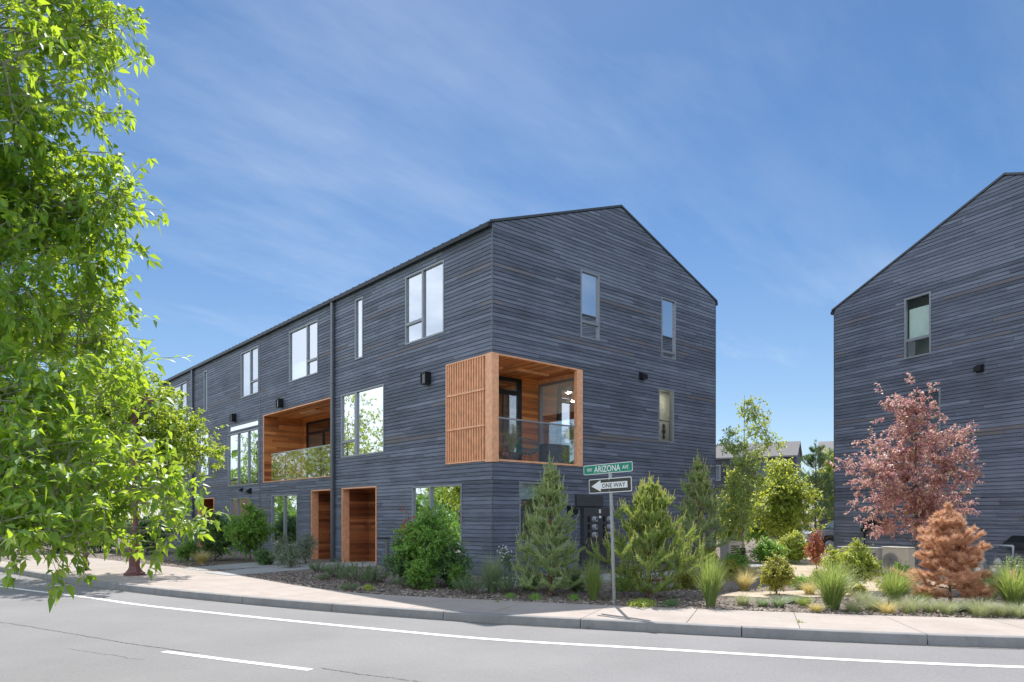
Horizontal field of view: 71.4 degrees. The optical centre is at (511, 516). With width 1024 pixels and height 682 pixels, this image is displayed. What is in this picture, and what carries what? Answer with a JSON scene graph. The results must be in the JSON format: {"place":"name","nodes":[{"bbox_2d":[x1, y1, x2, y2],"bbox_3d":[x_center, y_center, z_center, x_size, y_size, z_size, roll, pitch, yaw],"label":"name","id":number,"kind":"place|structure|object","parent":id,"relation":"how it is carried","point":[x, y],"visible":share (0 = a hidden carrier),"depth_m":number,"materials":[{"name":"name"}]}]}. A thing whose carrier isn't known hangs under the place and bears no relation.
{"place":"outdoors","nodes":[
{"label":"outdoors","id":0,"kind":"place"},
{"bbox_2d":[0,0,230,613],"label":"ash tree","id":1,"kind":"object","parent":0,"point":[55,511],"visible":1,"depth_m":6.65,"materials":[{"name":"green plant"}]},
{"bbox_2d":[184,559,310,570],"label":"path","id":2,"kind":"structure","parent":0,"point":[241,565],"depth_m":24.43,"materials":[{"name":"concrete"}]},
{"bbox_2d":[205,561,379,575],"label":"path","id":3,"kind":"structure","parent":0,"point":[272,569],"depth_m":22.89,"materials":[{"name":"concrete"}]},
{"bbox_2d":[472,553,510,592],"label":"ornamental grass","id":4,"kind":"object","parent":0,"point":[491,571],"depth_m":16.19,"materials":[{"name":"plant"}]},
{"bbox_2d":[474,577,519,590],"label":"path","id":5,"kind":"structure","parent":0,"point":[504,584],"depth_m":17.45,"materials":[{"name":"gravel"}]},
{"bbox_2d":[0,572,1023,681],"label":"road","id":6,"kind":"structure","parent":0,"point":[29,652],"depth_m":10.02,"materials":[{"name":"asphalt"}]},
{"bbox_2d":[163,651,311,670],"bbox_3d":[-3.696,1.896,9.401,2.688,0.001,0.136,0,0,27],"label":"lane marking","id":7,"kind":"object","parent":6,"relation":"on","point":[243,661],"visible":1,"depth_m":9.31,"materials":[{"name":"paint"}]},
{"bbox_2d":[0,566,1023,647],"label":"kerb","id":8,"kind":"structure","parent":6,"relation":"on","point":[1006,641],"depth_m":12.02,"materials":[{"name":"concrete"}]},
{"bbox_2d":[0,586,1023,667],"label":"edge line","id":9,"kind":"object","parent":6,"relation":"on","point":[932,663],"visible":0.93,"depth_m":10.54,"materials":[{"name":"paint"}]},
{"bbox_2d":[0,571,1023,648],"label":"gutter grit","id":10,"kind":"object","parent":6,"relation":"on","point":[569,627],"visible":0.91,"depth_m":12.05,"materials":[{"name":"concrete"}]},
{"bbox_2d":[0,549,1023,635],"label":"sidewalk","id":11,"kind":"structure","parent":0,"point":[170,577],"depth_m":13.54,"materials":[{"name":"concrete"}]},
{"bbox_2d":[7,286,230,570],"bbox_3d":[-13.658,-2.775,22.018,9.540,9.304,5.048,0,0,5],"label":"street tree","id":12,"kind":"object","parent":11,"relation":"on","point":[162,422],"visible":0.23,"depth_m":22.01,"materials":[{"name":"green plant"}]},
{"bbox_2d":[123,397,154,575],"bbox_3d":[-11.098,-0.905,21.265,0.889,5.310,0.569,0,0,-15],"label":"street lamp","id":13,"kind":"object","parent":11,"relation":"on","point":[134,569],"visible":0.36,"depth_m":21.14,"materials":[{"name":"red paint"}]},
{"bbox_2d":[584,461,632,605],"bbox_3d":[1.921,0.448,14.091,0.139,3.005,1.272,0,0,-41],"label":"street sign","id":14,"kind":"object","parent":11,"relation":"on","point":[610,485],"visible":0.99,"depth_m":14.02,"materials":[{"name":"metal"}]},
{"bbox_2d":[0,0,1023,517],"label":"sky","id":15,"kind":"structure","parent":0,"point":[785,153],"materials":[{"name":"blue"}]},
{"bbox_2d":[17,519,1023,618],"bbox_3d":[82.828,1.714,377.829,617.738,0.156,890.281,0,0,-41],"label":"planting bed","id":16,"kind":"object","parent":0,"point":[241,558],"visible":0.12,"depth_m":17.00,"materials":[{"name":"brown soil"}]},
{"bbox_2d":[120,513,174,554],"bbox_3d":[-16.885,0.889,32.924,2.339,2.174,2.269,0,0,-20],"label":"shrub","id":17,"kind":"object","parent":16,"relation":"on","point":[146,537],"visible":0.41,"depth_m":32.59,"materials":[{"name":"green plant"}]},
{"bbox_2d":[171,537,202,561],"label":"shrub","id":18,"kind":"object","parent":16,"relation":"on","point":[186,550],"visible":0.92,"depth_m":27.35,"materials":[{"name":"green plant"}]},
{"bbox_2d":[193,510,237,559],"bbox_3d":[-11.641,0.756,27.937,1.887,2.137,2.239,0,0,-41],"label":"shrub","id":19,"kind":"object","parent":16,"relation":"on","point":[217,543],"visible":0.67,"depth_m":27.69,"materials":[{"name":"green plant"}]},
{"bbox_2d":[218,500,283,560],"bbox_3d":[-9.944,0.574,27.028,2.368,2.447,2.356,0,0,-41],"label":"shrub","id":20,"kind":"object","parent":16,"relation":"on","point":[251,529],"visible":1,"depth_m":26.68,"materials":[{"name":"green plant"}]},
{"bbox_2d":[251,545,275,564],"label":"shrub","id":21,"kind":"object","parent":16,"relation":"on","point":[262,558],"visible":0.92,"depth_m":24.85,"materials":[{"name":"green plant"}]},
{"bbox_2d":[267,530,297,565],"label":"sage shrub","id":22,"kind":"object","parent":16,"relation":"on","point":[281,543],"visible":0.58,"depth_m":24.53,"materials":[{"name":"grey plant"}]},
{"bbox_2d":[268,541,307,567],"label":"sage shrub","id":23,"kind":"object","parent":16,"relation":"on","point":[290,556],"visible":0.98,"depth_m":23.45,"materials":[{"name":"grey plant"}]},
{"bbox_2d":[293,532,319,564],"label":"sage shrub","id":24,"kind":"object","parent":16,"relation":"on","point":[306,545],"visible":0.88,"depth_m":24.60,"materials":[{"name":"grey plant"}]},
{"bbox_2d":[321,558,355,577],"bbox_3d":[-4.864,1.426,20.051,1.008,0.570,1.000,0,0,-6],"label":"evergreen mound","id":25,"kind":"object","parent":16,"relation":"on","point":[332,568],"visible":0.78,"depth_m":19.91,"materials":[{"name":"green plant"}]},
{"bbox_2d":[334,559,377,580],"bbox_3d":[-4.143,1.419,18.852,1.096,0.598,1.104,0,0,9],"label":"evergreen mound","id":26,"kind":"object","parent":16,"relation":"on","point":[344,574],"visible":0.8,"depth_m":18.74,"materials":[{"name":"green plant"}]},
{"bbox_2d":[357,564,389,582],"bbox_3d":[-3.589,1.472,18.372,0.864,0.489,0.858,0,0,25],"label":"evergreen mound","id":27,"kind":"object","parent":16,"relation":"on","point":[374,578],"visible":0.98,"depth_m":18.34,"materials":[{"name":"green plant"}]},
{"bbox_2d":[378,535,413,582],"bbox_3d":[-2.614,1.140,17.982,1.361,1.363,1.381,0,0,29],"label":"shrub","id":28,"kind":"object","parent":16,"relation":"on","point":[396,566],"visible":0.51,"depth_m":17.72,"materials":[{"name":"green plant"}]},
{"bbox_2d":[403,553,441,589],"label":"shrub","id":29,"kind":"object","parent":16,"relation":"on","point":[423,571],"visible":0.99,"depth_m":16.84,"materials":[{"name":"green plant"}]},
{"bbox_2d":[390,501,468,579],"bbox_3d":[-2.103,0.705,17.644,1.943,2.214,2.004,0,0,-41],"label":"shrub","id":30,"kind":"object","parent":16,"relation":"on","point":[423,537],"visible":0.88,"depth_m":17.37,"materials":[{"name":"green plant"}]},
{"bbox_2d":[160,205,717,576],"bbox_3d":[-6.835,-4.048,34.836,11.230,12.097,31.945,0,0,-41],"label":"townhouse row","id":31,"kind":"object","parent":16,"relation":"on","point":[355,418],"visible":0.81,"depth_m":23.18,"materials":[{"name":"wood"}]},
{"bbox_2d":[172,381,186,419],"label":"window","id":32,"kind":"structure","parent":31,"relation":"in","point":[183,386],"depth_m":40.14,"materials":[{"name":"glass"}]},
{"bbox_2d":[198,432,209,475],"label":"window","id":33,"kind":"structure","parent":31,"relation":"in","point":[199,441],"depth_m":37.35,"materials":[{"name":"glass"}]},
{"bbox_2d":[230,497,249,540],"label":"window","id":34,"kind":"structure","parent":31,"relation":"in","point":[235,509],"depth_m":33.70,"materials":[{"name":"glass"}]},
{"bbox_2d":[228,427,258,486],"bbox_3d":[-12.502,-2.705,33.252,0.182,2.530,3.790,0,0,-41],"label":"window","id":35,"kind":"structure","parent":31,"relation":"in","point":[243,457],"depth_m":33.25,"materials":[{"name":"glass"}]},
{"bbox_2d":[228,419,258,432],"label":"window","id":36,"kind":"structure","parent":31,"relation":"in","point":[252,423],"depth_m":33.15,"materials":[{"name":"glass"}]},
{"bbox_2d":[241,345,258,397],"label":"window","id":37,"kind":"structure","parent":31,"relation":"in","point":[249,358],"depth_m":32.48,"materials":[{"name":"glass"}]},
{"bbox_2d":[271,494,297,545],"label":"window","id":38,"kind":"structure","parent":31,"relation":"in","point":[284,508],"depth_m":29.68,"materials":[{"name":"glass"}]},
{"bbox_2d":[289,319,318,382],"bbox_3d":[-8.264,-6.550,28.416,0.182,2.080,2.610,0,0,-41],"label":"window","id":39,"kind":"structure","parent":31,"relation":"in","point":[303,341],"depth_m":28.39,"materials":[{"name":"glass"}]},
{"bbox_2d":[306,418,329,447],"bbox_3d":[-7.657,-2.870,30.418,0.070,2.740,5.000,0,0,-41],"label":"balcony door","id":40,"kind":"structure","parent":31,"relation":"in","point":[317,432],"depth_m":31.44,"materials":[{"name":"glass"}]},
{"bbox_2d":[355,296,363,359],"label":"window","id":41,"kind":"structure","parent":31,"relation":"in","point":[359,305],"depth_m":25.07,"materials":[{"name":"glass"}]},
{"bbox_2d":[341,384,384,457],"bbox_3d":[-5.193,-3.280,24.911,0.182,2.300,2.990,0,0,-41],"label":"window","id":42,"kind":"structure","parent":31,"relation":"in","point":[362,411],"depth_m":24.86,"materials":[{"name":"glass"}]},
{"bbox_2d":[405,259,444,344],"bbox_3d":[-2.655,-6.560,22.016,0.182,2.180,2.110,0,0,-41],"label":"window","id":43,"kind":"structure","parent":31,"relation":"in","point":[424,288],"depth_m":21.99,"materials":[{"name":"glass"}]},
{"bbox_2d":[412,484,461,555],"bbox_3d":[-2.240,0.105,21.542,0.182,2.090,2.590,0,0,-41],"label":"window","id":44,"kind":"structure","parent":31,"relation":"in","point":[450,495],"depth_m":21.24,"materials":[{"name":"glass"}]},
{"bbox_2d":[499,376,521,460],"bbox_3d":[-0.460,-2.960,22.077,2.020,2.820,0.128,0,0,-41],"label":"balcony door","id":45,"kind":"structure","parent":31,"relation":"in","point":[518,393],"depth_m":22.63,"materials":[{"name":"black metal"}]},
{"bbox_2d":[505,452,517,459],"bbox_3d":[-0.011,-1.705,20.790,0.400,0.300,0.400,0,0,-41],"label":"plant pot","id":46,"kind":"object","parent":31,"relation":"on","point":[511,455],"visible":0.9,"depth_m":20.63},
{"bbox_2d":[499,422,522,451],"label":"potted grass","id":47,"kind":"object","parent":46,"relation":"in","point":[511,442],"depth_m":20.71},
{"bbox_2d":[514,438,540,460],"bbox_3d":[0.427,-1.974,21.307,0.868,0.841,0.805,0,0,-21],"label":"lounge chair","id":48,"kind":"object","parent":31,"relation":"on","point":[527,449],"visible":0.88,"depth_m":21.41,"materials":[{"name":"black metal"}]},
{"bbox_2d":[518,481,543,541],"bbox_3d":[0.507,-0.140,20.511,0.950,1.700,0.182,0,0,-41],"label":"window","id":49,"kind":"structure","parent":31,"relation":"in","point":[525,488],"depth_m":20.48,"materials":[{"name":"glass"}]},
{"bbox_2d":[539,443,549,461],"bbox_3d":[1.298,-1.867,21.671,0.930,0.625,0.400,0,0,-41],"label":"planter box","id":50,"kind":"object","parent":31,"relation":"on","point":[543,452],"visible":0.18,"depth_m":21.37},
{"bbox_2d":[538,378,573,461],"bbox_3d":[1.521,-2.945,22.637,0.182,2.710,1.800,0,0,-41],"label":"window","id":51,"kind":"structure","parent":31,"relation":"in","point":[555,399],"depth_m":22.77,"materials":[{"name":"glass"}]},
{"bbox_2d":[579,269,599,341],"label":"window","id":52,"kind":"structure","parent":31,"relation":"in","point":[589,310],"depth_m":22.14,"materials":[{"name":"glass"}]},
{"bbox_2d":[660,420,668,440],"bbox_3d":[5.753,-3.200,26.913,0.640,0.840,0.027,0,0,-41],"label":"framed picture","id":53,"kind":"object","parent":31,"relation":"attached to","point":[664,430],"visible":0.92,"depth_m":26.90,"materials":[{"name":"beige metal"}]},
{"bbox_2d":[658,387,673,442],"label":"window","id":54,"kind":"structure","parent":31,"relation":"in","point":[671,391],"depth_m":24.89,"materials":[{"name":"glass"}]},
{"bbox_2d":[660,296,675,359],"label":"window","id":55,"kind":"structure","parent":31,"relation":"in","point":[668,306],"depth_m":24.81,"materials":[{"name":"glass"}]},
{"bbox_2d":[433,540,476,589],"bbox_3d":[-1.435,1.263,17.278,1.136,1.381,1.208,0,0,-41],"label":"shrub","id":56,"kind":"object","parent":16,"relation":"on","point":[456,561],"visible":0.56,"depth_m":17.12,"materials":[{"name":"green plant"}]},
{"bbox_2d":[445,562,469,588],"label":"shrub","id":57,"kind":"object","parent":16,"relation":"on","point":[455,568],"visible":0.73,"depth_m":16.89,"materials":[{"name":"green plant"}]},
{"bbox_2d":[450,569,490,593],"bbox_3d":[-0.897,1.459,15.980,0.858,0.543,0.864,0,0,-34],"label":"evergreen mound","id":58,"kind":"object","parent":16,"relation":"on","point":[469,589],"visible":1,"depth_m":15.94,"materials":[{"name":"green plant"}]},
{"bbox_2d":[497,545,515,575],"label":"flowering shrub","id":59,"kind":"object","parent":16,"relation":"on","point":[504,556],"visible":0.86,"depth_m":18.36,"materials":[{"name":"green plant"}]},
{"bbox_2d":[490,570,526,593],"bbox_3d":[-0.063,1.445,16.008,0.864,0.570,0.858,0,0,-19],"label":"evergreen mound","id":60,"kind":"object","parent":16,"relation":"on","point":[509,585],"visible":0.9,"depth_m":15.87,"materials":[{"name":"green plant"}]},
{"bbox_2d":[510,451,586,595],"bbox_3d":[0.843,0.188,15.885,1.842,3.325,2.015,0,0,10],"label":"pine tree","id":61,"kind":"object","parent":16,"relation":"on","point":[553,537],"visible":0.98,"depth_m":15.70,"materials":[{"name":"green plant"}]},
{"bbox_2d":[565,570,586,591],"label":"shrub","id":62,"kind":"object","parent":16,"relation":"on","point":[578,586],"visible":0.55,"depth_m":16.51,"materials":[{"name":"green plant"}]},
{"bbox_2d":[574,555,610,600],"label":"ornamental grass","id":63,"kind":"object","parent":16,"relation":"on","point":[593,583],"depth_m":14.88,"materials":[{"name":"plant"}]},
{"bbox_2d":[626,597,656,607],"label":"creeping foliage","id":64,"kind":"object","parent":16,"relation":"on","point":[646,602],"visible":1,"depth_m":13.93,"materials":[{"name":"green plant"}]},
{"bbox_2d":[585,472,716,597],"bbox_3d":[2.969,0.430,15.218,2.508,2.841,2.550,0,0,33],"label":"pine tree","id":65,"kind":"object","parent":16,"relation":"on","point":[656,526],"visible":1,"depth_m":15.07,"materials":[{"name":"green plant"}]},
{"bbox_2d":[671,561,703,590],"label":"round shrub","id":66,"kind":"object","parent":16,"relation":"on","point":[685,580],"visible":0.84,"depth_m":17.09,"materials":[{"name":"green plant"}]},
{"bbox_2d":[672,449,739,576],"bbox_3d":[5.436,-0.050,20.279,1.740,3.781,2.118,0,0,36],"label":"pine tree","id":67,"kind":"object","parent":16,"relation":"on","point":[698,497],"visible":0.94,"depth_m":20.22,"materials":[{"name":"green plant"}]},
{"bbox_2d":[684,550,736,606],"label":"ornamental grass","id":68,"kind":"object","parent":16,"relation":"on","point":[710,582],"depth_m":13.84,"materials":[{"name":"plant"}]},
{"bbox_2d":[712,557,747,580],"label":"round shrub","id":69,"kind":"object","parent":16,"relation":"on","point":[733,567],"visible":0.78,"depth_m":19.39,"materials":[{"name":"green plant"}]},
{"bbox_2d":[720,547,754,573],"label":"shrub","id":70,"kind":"object","parent":16,"relation":"on","point":[740,558],"visible":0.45,"depth_m":20.87,"materials":[{"name":"green plant"}]},
{"bbox_2d":[716,465,769,547],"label":"maple tree","id":71,"kind":"object","parent":16,"relation":"on","point":[730,532],"visible":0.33,"depth_m":26.76,"materials":[{"name":"green plant"}]},
{"bbox_2d":[729,567,759,590],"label":"straw grass","id":72,"kind":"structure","parent":16,"relation":"on","point":[744,584],"depth_m":16.66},
{"bbox_2d":[714,395,786,569],"bbox_3d":[7.212,-0.912,21.425,2.059,5.514,1.831,0,0,29],"label":"aspen tree","id":73,"kind":"object","parent":16,"relation":"on","point":[745,503],"visible":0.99,"depth_m":21.36,"materials":[{"name":"green plant"}]},
{"bbox_2d":[744,473,792,543],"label":"leafy tree","id":74,"kind":"object","parent":16,"relation":"on","point":[754,533],"visible":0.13,"depth_m":36.10,"materials":[{"name":"green plant"}]},
{"bbox_2d":[749,535,790,563],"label":"shrub","id":75,"kind":"object","parent":16,"relation":"on","point":[766,547],"visible":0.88,"depth_m":24.81,"materials":[{"name":"green plant"}]},
{"bbox_2d":[749,453,825,557],"bbox_3d":[11.034,-0.390,28.913,3.335,4.487,3.347,0,0,-41],"label":"maple tree","id":76,"kind":"object","parent":16,"relation":"on","point":[781,517],"visible":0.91,"depth_m":28.34,"materials":[{"name":"green plant"}]},
{"bbox_2d":[775,530,812,563],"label":"shrub","id":77,"kind":"object","parent":16,"relation":"on","point":[795,547],"visible":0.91,"depth_m":25.80,"materials":[{"name":"green plant"}]},
{"bbox_2d":[791,439,833,540],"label":"pine tree","id":78,"kind":"object","parent":16,"relation":"on","point":[812,458],"visible":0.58,"depth_m":37.53,"materials":[{"name":"green plant"}]},
{"bbox_2d":[809,447,833,524],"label":"leafy tree","id":79,"kind":"object","parent":16,"relation":"on","point":[828,468],"visible":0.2,"depth_m":43.85,"materials":[{"name":"green plant"}]},
{"bbox_2d":[817,441,833,525],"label":"dark house","id":80,"kind":"structure","parent":16,"relation":"on","point":[828,444],"depth_m":51.52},
{"bbox_2d":[819,544,844,574],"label":"shrub","id":81,"kind":"object","parent":16,"relation":"on","point":[832,552],"visible":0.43,"depth_m":19.92,"materials":[{"name":"green plant"}]},
{"bbox_2d":[839,598,870,612],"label":"fescue tuft","id":82,"kind":"object","parent":16,"relation":"on","point":[853,607],"visible":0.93,"depth_m":12.99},
{"bbox_2d":[847,590,892,611],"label":"fescue tuft","id":83,"kind":"object","parent":16,"relation":"on","point":[874,602],"visible":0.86,"depth_m":13.25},
{"bbox_2d":[869,598,903,613],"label":"fescue tuft","id":84,"kind":"object","parent":16,"relation":"on","point":[889,609],"visible":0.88,"depth_m":12.79,"materials":[{"name":"plant"}]},
{"bbox_2d":[889,591,940,613],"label":"fescue tuft","id":85,"kind":"object","parent":16,"relation":"on","point":[908,607],"visible":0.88,"depth_m":12.90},
{"bbox_2d":[831,172,1023,571],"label":"timber house","id":86,"kind":"structure","parent":16,"relation":"on","point":[942,303],"depth_m":22.03,"materials":[{"name":"wood"}]},
{"bbox_2d":[904,291,931,359],"bbox_3d":[13.213,-6.173,23.114,0.182,2.002,0.915,0,0,-25],"label":"window","id":87,"kind":"structure","parent":86,"relation":"in","point":[920,325],"depth_m":23.21,"materials":[{"name":"glass"}]},
{"bbox_2d":[910,597,950,612],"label":"fescue tuft","id":88,"kind":"object","parent":16,"relation":"on","point":[930,609],"visible":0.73,"depth_m":12.99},
{"bbox_2d":[921,597,971,614],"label":"fescue tuft","id":89,"kind":"object","parent":16,"relation":"on","point":[949,609],"visible":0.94,"depth_m":12.71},
{"bbox_2d":[890,501,1017,603],"bbox_3d":[8.801,0.751,14.047,1.935,2.199,2.198,0,0,-37],"label":"dead pine","id":90,"kind":"object","parent":16,"relation":"on","point":[948,555],"visible":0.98,"depth_m":13.90,"materials":[{"name":"brown plant"}]},
{"bbox_2d":[959,596,1005,617],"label":"fescue tuft","id":91,"kind":"object","parent":16,"relation":"on","point":[984,610],"visible":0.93,"depth_m":12.43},
{"bbox_2d":[989,600,1016,616],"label":"fescue tuft","id":92,"kind":"object","parent":16,"relation":"on","point":[999,612],"visible":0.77,"depth_m":12.44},
{"bbox_2d":[995,555,1023,579],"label":"rose shrub","id":93,"kind":"object","parent":16,"relation":"on","point":[1014,565],"visible":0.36,"depth_m":17.50,"materials":[{"name":"green plant"}]},
{"bbox_2d":[996,600,1023,618],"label":"fescue tuft","id":94,"kind":"object","parent":16,"relation":"on","point":[1017,611],"visible":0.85,"depth_m":12.30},
{"bbox_2d":[553,563,778,584],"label":"path","id":95,"kind":"structure","parent":0,"point":[666,574],"depth_m":20.24,"materials":[{"name":"concrete"}]},
{"bbox_2d":[689,543,722,570],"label":"shrub","id":96,"kind":"object","parent":95,"relation":"on","point":[706,552],"visible":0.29,"depth_m":21.41,"materials":[{"name":"green plant"}]},
{"bbox_2d":[720,541,741,564],"bbox_3d":[7.118,1.313,23.200,0.490,1.035,0.530,0,0,-17],"label":"air conditioner","id":97,"kind":"object","parent":95,"relation":"on","point":[726,548],"visible":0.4,"depth_m":23.00,"materials":[{"name":"grey metal"}]},
{"bbox_2d":[716,441,801,536],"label":"dark house","id":98,"kind":"structure","parent":0,"point":[793,449],"depth_m":62.09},
{"bbox_2d":[796,520,833,551],"bbox_3d":[17.390,0.879,36.002,5.740,1.835,2.005,0,0,0],"label":"pickup truck","id":99,"kind":"object","parent":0,"point":[828,536],"visible":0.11,"depth_m":35.05,"materials":[{"name":"silver metal"}]},
{"bbox_2d":[778,556,883,577],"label":"gravel path","id":100,"kind":"structure","parent":0,"point":[802,565],"depth_m":24.16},
{"bbox_2d":[803,528,826,568],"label":"red tipped shrub","id":101,"kind":"object","parent":100,"relation":"on","point":[815,549],"visible":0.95,"depth_m":21.95,"materials":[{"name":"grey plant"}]},
{"bbox_2d":[837,546,882,573],"bbox_3d":[10.701,1.391,21.800,0.430,0.918,1.380,0,0,-28],"label":"air conditioner","id":102,"kind":"object","parent":100,"relation":"on","point":[877,553],"visible":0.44,"depth_m":21.19,"materials":[{"name":"grey metal"}]},
{"bbox_2d":[796,554,866,609],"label":"ornamental grass","id":103,"kind":"object","parent":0,"point":[831,588],"depth_m":13.38,"materials":[{"name":"plant"}]},
{"bbox_2d":[718,575,995,598],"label":"gravel path","id":104,"kind":"structure","parent":0,"point":[764,594],"depth_m":15.99,"materials":[{"name":"gravel"}]},
{"bbox_2d":[757,553,797,595],"bbox_3d":[5.886,1.310,15.794,0.881,1.082,0.868,0,0,14],"label":"round shrub","id":105,"kind":"object","parent":104,"relation":"on","point":[774,576],"visible":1,"depth_m":15.69,"materials":[{"name":"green plant"}]},
{"bbox_2d":[831,537,883,584],"bbox_3d":[8.088,1.166,16.581,1.078,1.377,1.046,0,0,1],"label":"round shrub","id":106,"kind":"object","parent":104,"relation":"on","point":[863,559],"visible":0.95,"depth_m":16.47,"materials":[{"name":"green plant"}]},
{"bbox_2d":[882,546,914,575],"bbox_3d":[11.177,1.364,20.599,0.375,0.972,0.810,0,0,-28],"label":"heat pump","id":107,"kind":"object","parent":104,"relation":"on","point":[891,555],"visible":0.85,"depth_m":20.45,"materials":[{"name":"beige metal"}]},
{"bbox_2d":[826,372,984,583],"bbox_3d":[9.867,-0.912,18.128,3.891,5.528,2.353,0,0,-7],"label":"purple leaf tree","id":108,"kind":"object","parent":104,"relation":"on","point":[916,498],"visible":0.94,"depth_m":17.93,"materials":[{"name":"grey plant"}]},
{"bbox_2d":[970,543,1013,574],"bbox_3d":[12.532,1.266,19.010,0.214,1.168,1.611,0,0,-25],"label":"gas meter manifold","id":109,"kind":"object","parent":104,"relation":"on","point":[983,565],"visible":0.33,"depth_m":18.68,"materials":[{"name":"paint"}]},
{"bbox_2d":[864,563,925,606],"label":"ornamental grass","id":110,"kind":"object","parent":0,"point":[897,589],"depth_m":13.83,"materials":[{"name":"plant"}]},
{"bbox_2d":[977,553,1023,608],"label":"ornamental grass","id":111,"kind":"object","parent":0,"point":[1011,590],"depth_m":13.03,"materials":[{"name":"plant"}]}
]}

